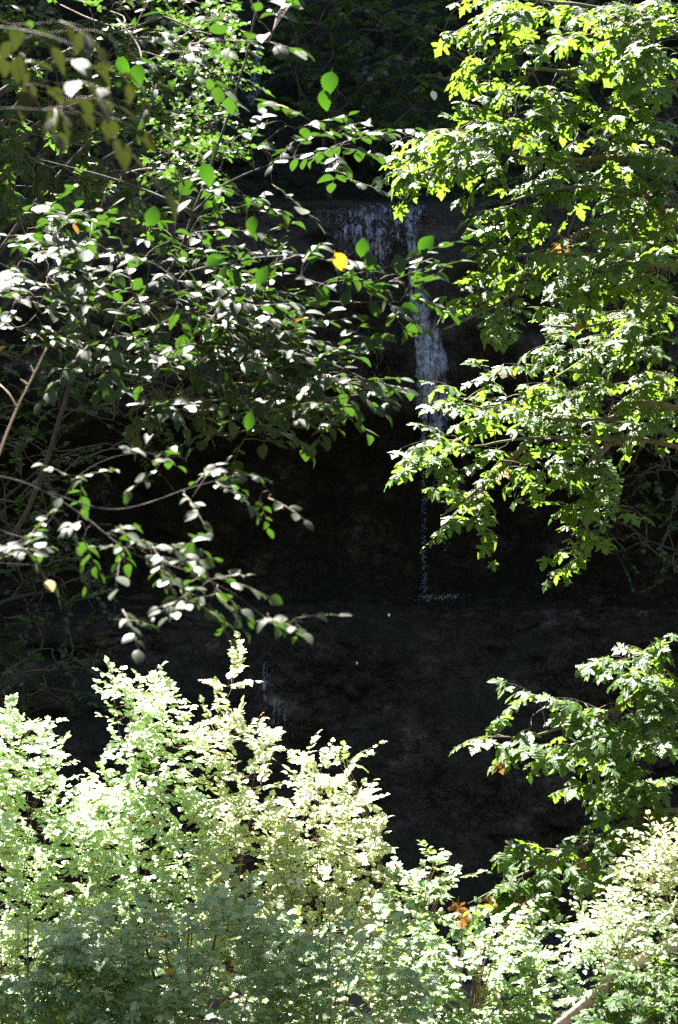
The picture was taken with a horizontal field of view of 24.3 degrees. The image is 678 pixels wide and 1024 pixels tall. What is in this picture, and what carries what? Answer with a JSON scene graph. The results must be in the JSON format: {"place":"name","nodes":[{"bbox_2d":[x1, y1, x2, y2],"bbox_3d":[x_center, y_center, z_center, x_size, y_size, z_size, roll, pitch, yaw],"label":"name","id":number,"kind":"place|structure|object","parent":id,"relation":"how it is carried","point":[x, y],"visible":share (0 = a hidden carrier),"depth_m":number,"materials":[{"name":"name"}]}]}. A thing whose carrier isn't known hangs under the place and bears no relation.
{"place":"outdoors","nodes":[
{"label":"outdoors","id":0,"kind":"place"},
{"bbox_2d":[0,971,672,1023],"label":"ground","id":1,"kind":"structure","parent":0,"point":[356,1000],"depth_m":18.12,"materials":[{"name":"green plant"}]},
{"bbox_2d":[0,693,139,992],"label":"shrub","id":2,"kind":"object","parent":1,"relation":"on","point":[13,929],"visible":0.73,"depth_m":10.03,"materials":[{"name":"green plant"}]},
{"bbox_2d":[0,900,169,1023],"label":"shrub","id":3,"kind":"object","parent":1,"relation":"on","point":[36,996],"visible":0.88,"depth_m":7.44,"materials":[{"name":"green plant"}]},
{"bbox_2d":[0,0,177,219],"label":"alder tree","id":4,"kind":"object","parent":1,"relation":"on","point":[25,98],"visible":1,"depth_m":3.61,"materials":[{"name":"green plant"}]},
{"bbox_2d":[0,327,185,724],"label":"forest tree","id":5,"kind":"object","parent":1,"relation":"on","point":[18,595],"visible":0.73,"depth_m":21.26,"materials":[{"name":"green plant"}]},
{"bbox_2d":[0,19,207,240],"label":"forest tree","id":6,"kind":"object","parent":1,"relation":"on","point":[14,198],"visible":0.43,"depth_m":10.34,"materials":[{"name":"green plant"}]},
{"bbox_2d":[0,0,250,256],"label":"forest tree","id":7,"kind":"object","parent":1,"relation":"on","point":[205,140],"visible":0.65,"depth_m":17.00,"materials":[{"name":"green plant"}]},
{"bbox_2d":[0,0,273,312],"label":"forest tree","id":8,"kind":"object","parent":1,"relation":"on","point":[191,22],"visible":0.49,"depth_m":20.75,"materials":[{"name":"green plant"}]},
{"bbox_2d":[60,656,262,1012],"bbox_3d":[-1.139,2.492,10.382,1.496,3.038,1.286,0,0,0],"label":"shrub","id":9,"kind":"object","parent":1,"relation":"on","point":[147,806],"visible":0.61,"depth_m":10.30,"materials":[{"name":"green plant"}]},
{"bbox_2d":[0,445,351,663],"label":"alder tree","id":10,"kind":"object","parent":1,"relation":"on","point":[190,551],"visible":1,"depth_m":4.58,"materials":[{"name":"green plant"}]},
{"bbox_2d":[33,854,324,1023],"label":"shrub","id":11,"kind":"object","parent":1,"relation":"on","point":[182,979],"visible":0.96,"depth_m":7.47,"materials":[{"name":"green plant"}]},
{"bbox_2d":[0,0,474,559],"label":"alder tree","id":12,"kind":"object","parent":1,"relation":"on","point":[256,346],"visible":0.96,"depth_m":6.50,"materials":[{"name":"green plant"}]},
{"bbox_2d":[0,348,46,453],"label":"bare stick","id":13,"kind":"object","parent":12,"relation":"attached to","point":[9,425],"visible":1,"depth_m":5.20,"materials":[{"name":"brown wood"}]},
{"bbox_2d":[172,631,333,1019],"bbox_3d":[-0.596,2.436,10.606,1.162,3.259,1.200,0,0,0],"label":"shrub","id":14,"kind":"object","parent":1,"relation":"on","point":[240,811],"visible":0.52,"depth_m":10.48,"materials":[{"name":"green plant"}]},
{"bbox_2d":[255,729,420,1022],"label":"shrub","id":15,"kind":"object","parent":1,"relation":"on","point":[332,854],"visible":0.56,"depth_m":10.54,"materials":[{"name":"green plant"}]},
{"bbox_2d":[230,893,461,1023],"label":"shrub","id":16,"kind":"object","parent":1,"relation":"on","point":[350,976],"visible":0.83,"depth_m":7.91,"materials":[{"name":"green plant"}]},
{"bbox_2d":[332,740,492,1011],"bbox_3d":[0.473,2.733,10.275,1.068,2.407,0.985,0,0,0],"label":"shrub","id":17,"kind":"object","parent":1,"relation":"on","point":[415,876],"visible":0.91,"depth_m":10.25,"materials":[{"name":"green plant"}]},
{"bbox_2d":[373,893,597,1023],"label":"shrub","id":18,"kind":"object","parent":1,"relation":"on","point":[531,959],"visible":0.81,"depth_m":9.58,"materials":[{"name":"green plant"}]},
{"bbox_2d":[370,0,677,353],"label":"maple tree","id":19,"kind":"object","parent":1,"relation":"on","point":[630,78],"visible":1,"depth_m":9.73,"materials":[{"name":"green plant"}]},
{"bbox_2d":[384,291,677,592],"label":"maple tree","id":20,"kind":"object","parent":1,"relation":"on","point":[647,394],"visible":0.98,"depth_m":11.15,"materials":[{"name":"green plant"}]},
{"bbox_2d":[410,0,677,281],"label":"forest tree","id":21,"kind":"object","parent":1,"relation":"on","point":[526,80],"visible":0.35,"depth_m":26.13,"materials":[{"name":"green plant"}]},
{"bbox_2d":[446,633,677,955],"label":"maple tree","id":22,"kind":"object","parent":1,"relation":"on","point":[657,701],"visible":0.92,"depth_m":11.92,"materials":[{"name":"green plant"}]},
{"bbox_2d":[539,892,677,1020],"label":"bush","id":23,"kind":"object","parent":1,"relation":"on","point":[647,929],"visible":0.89,"depth_m":8.63,"materials":[{"name":"green plant"}]},
{"bbox_2d":[553,924,677,1023],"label":"fallen log","id":24,"kind":"object","parent":1,"relation":"on","point":[585,1002],"visible":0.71,"depth_m":8.60,"materials":[{"name":"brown wood"}]},
{"bbox_2d":[561,282,677,594],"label":"forest tree","id":25,"kind":"object","parent":1,"relation":"on","point":[674,524],"visible":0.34,"depth_m":25.00,"materials":[{"name":"green plant"}]},
{"bbox_2d":[571,944,677,1023],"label":"bush","id":26,"kind":"object","parent":1,"relation":"on","point":[625,1004],"visible":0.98,"depth_m":8.11,"materials":[{"name":"green plant"}]},
{"bbox_2d":[591,810,677,1019],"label":"bush","id":27,"kind":"object","parent":1,"relation":"on","point":[661,854],"visible":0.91,"depth_m":8.97,"materials":[{"name":"green plant"}]},
{"bbox_2d":[0,0,677,939],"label":"cliff","id":28,"kind":"structure","parent":0,"point":[414,690],"depth_m":29.91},
{"bbox_2d":[256,0,469,197],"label":"bank shrub","id":29,"kind":"object","parent":28,"relation":"on","point":[384,24],"visible":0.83,"depth_m":34.73,"materials":[{"name":"green plant"}]},
{"bbox_2d":[344,208,463,601],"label":"waterfall","id":30,"kind":"structure","parent":28,"relation":"on","point":[426,369],"depth_m":29.83,"materials":[{"name":"white liquid"}]},
{"bbox_2d":[431,91,436,99],"bbox_3d":[0.480,-2.119,8.001,0.042,0.055,0.006,0,0,-28],"label":"drifting leaf","id":31,"kind":"object","parent":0,"point":[433,94],"visible":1,"depth_m":8.00,"materials":[{"name":"grey plant"}]}
]}

